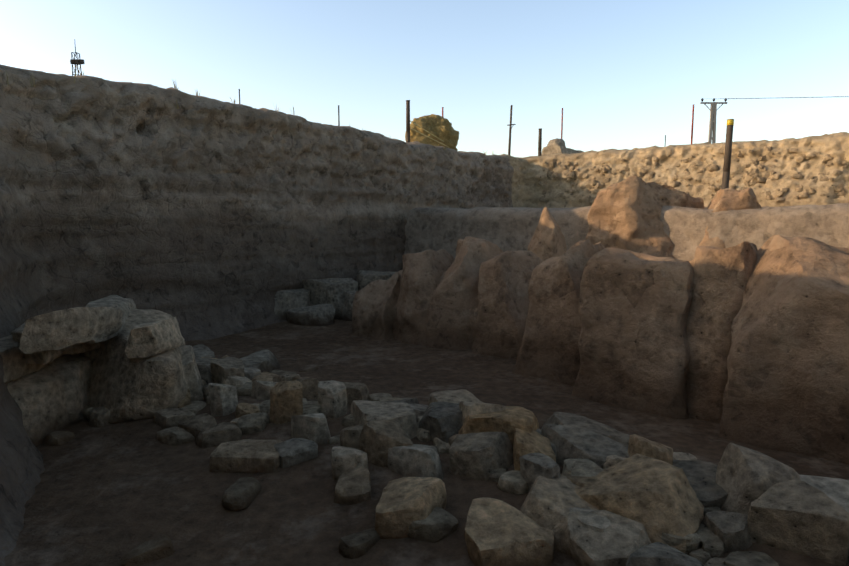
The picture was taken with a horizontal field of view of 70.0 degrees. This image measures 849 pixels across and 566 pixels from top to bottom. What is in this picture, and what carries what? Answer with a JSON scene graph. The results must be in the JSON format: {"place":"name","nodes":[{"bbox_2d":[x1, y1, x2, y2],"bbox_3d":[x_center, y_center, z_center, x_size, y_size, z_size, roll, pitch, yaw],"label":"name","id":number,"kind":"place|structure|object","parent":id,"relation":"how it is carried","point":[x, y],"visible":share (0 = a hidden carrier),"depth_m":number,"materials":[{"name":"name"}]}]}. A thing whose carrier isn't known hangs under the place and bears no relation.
{"place":"outdoors","nodes":[
{"label":"outdoors","id":0,"kind":"place"},
{"bbox_2d":[0,0,848,157],"label":"sky","id":1,"kind":"structure","parent":0,"point":[623,74],"materials":[{"name":"blue"}]},
{"bbox_2d":[4,319,848,565],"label":"pit floor","id":2,"kind":"structure","parent":0,"point":[112,494],"depth_m":3.81,"materials":[{"name":"soil"}]},
{"bbox_2d":[0,270,848,565],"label":"rocks","id":3,"kind":"object","parent":2,"relation":"on","point":[608,496],"visible":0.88,"depth_m":3.74,"materials":[{"name":"grey stone"}]},
{"bbox_2d":[350,175,848,464],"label":"large upright stone slabs","id":4,"kind":"structure","parent":2,"relation":"on","point":[621,306],"depth_m":5.38,"materials":[{"name":"brown stone"}]},
{"bbox_2d":[404,203,848,261],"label":"bench","id":5,"kind":"object","parent":2,"relation":"on","point":[504,229],"visible":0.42,"depth_m":9.13,"materials":[{"name":"stone"}]},
{"bbox_2d":[721,119,733,188],"bbox_3d":[5.771,-2.122,11.599,0.132,1.991,0.334,6,9,42],"label":"leaning post","id":6,"kind":"object","parent":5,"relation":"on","point":[727,158],"visible":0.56,"depth_m":11.55,"materials":[{"name":"brown wood"}]},
{"bbox_2d":[726,119,733,125],"bbox_3d":[5.836,-3.062,11.570,0.125,0.126,0.132,0,6,-1],"label":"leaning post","id":7,"kind":"object","parent":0,"point":[730,122],"visible":0.81,"depth_m":11.52,"materials":[{"name":"yellow paint"}]},
{"bbox_3d":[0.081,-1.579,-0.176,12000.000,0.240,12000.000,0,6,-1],"label":"ground","id":8,"kind":"structure","parent":0,"visible":0},
{"bbox_2d":[70,45,84,75],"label":"lattice mast","id":9,"kind":"object","parent":8,"relation":"on","point":[74,61],"visible":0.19,"depth_m":71.76,"materials":[{"name":"grey metal"}]},
{"bbox_2d":[338,105,339,125],"bbox_3d":[-1.928,-3.330,13.687,0.093,1.320,0.094,0,6,-1],"label":"stake","id":10,"kind":"object","parent":8,"relation":"on","point":[338,117],"visible":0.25,"depth_m":13.64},
{"bbox_2d":[406,100,409,141],"bbox_3d":[-0.399,-3.617,14.880,0.303,1.687,0.295,0,6,-1],"label":"wooden post","id":11,"kind":"object","parent":8,"relation":"on","point":[407,120],"visible":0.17,"depth_m":14.82,"materials":[{"name":"brown wood"}]},
{"bbox_2d":[0,64,848,565],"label":"wall","id":12,"kind":"structure","parent":8,"relation":"on","point":[202,218],"depth_m":8.81,"materials":[{"name":"soil"}]},
{"bbox_2d":[5,68,486,155],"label":"dry grass","id":13,"kind":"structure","parent":12,"relation":"on","point":[176,88],"depth_m":8.36,"materials":[{"name":"beige plant"}]},
{"bbox_2d":[539,146,848,204],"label":"bank clods","id":14,"kind":"object","parent":12,"relation":"attached to","point":[839,190],"visible":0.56,"depth_m":13.09,"materials":[{"name":"beige soil"}]},
{"bbox_2d":[405,114,458,150],"bbox_3d":[0.215,-3.885,16.647,1.493,1.433,1.664,0,6,-1],"label":"hay heap","id":15,"kind":"object","parent":8,"relation":"on","point":[440,127],"visible":0.5,"depth_m":16.05,"materials":[{"name":"yellow plant"}]},
{"bbox_2d":[410,121,449,147],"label":"hay ropes","id":16,"kind":"object","parent":15,"relation":"on","point":[428,132],"visible":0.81,"depth_m":15.44,"materials":[{"name":"beige fabric"}]},
{"bbox_2d":[507,105,515,154],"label":"wood pole","id":17,"kind":"object","parent":8,"relation":"on","point":[509,144],"visible":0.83,"depth_m":44.10,"materials":[{"name":"brown wood"}]},
{"bbox_2d":[538,128,541,155],"bbox_3d":[3.301,-3.727,17.349,0.303,1.352,0.298,0,6,-1],"label":"wooden post","id":18,"kind":"object","parent":8,"relation":"on","point":[540,142],"visible":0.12,"depth_m":17.29,"materials":[{"name":"brown wood"}]},
{"bbox_2d":[541,138,582,155],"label":"boulders","id":19,"kind":"object","parent":8,"relation":"on","point":[555,146],"visible":0.27,"depth_m":17.78,"materials":[{"name":"beige stone"}]},
{"bbox_2d":[561,108,562,138],"bbox_3d":[4.452,-4.477,19.695,0.144,2.340,0.142,0,6,-1],"label":"red post","id":20,"kind":"object","parent":8,"relation":"on","point":[562,124],"visible":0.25,"depth_m":19.62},
{"bbox_2d":[691,105,693,143],"bbox_3d":[8.271,-4.347,18.763,0.162,2.287,0.166,-1,6,-9],"label":"red post","id":21,"kind":"object","parent":8,"relation":"on","point":[692,124],"visible":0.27,"depth_m":18.69,"materials":[{"name":"metal"}]},
{"bbox_2d":[700,102,726,143],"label":"utility pole","id":22,"kind":"object","parent":8,"relation":"on","point":[713,109],"visible":0.52,"depth_m":57.01,"materials":[{"name":"concrete"}]},
{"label":"pole insulators","id":23,"kind":"object","parent":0,"visible":0},
{"bbox_2d":[722,96,843,98],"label":"power lines","id":24,"kind":"object","parent":23,"relation":"attached to","point":[782,97],"visible":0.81,"depth_m":54.44,"materials":[{"name":"metal"}]}
]}

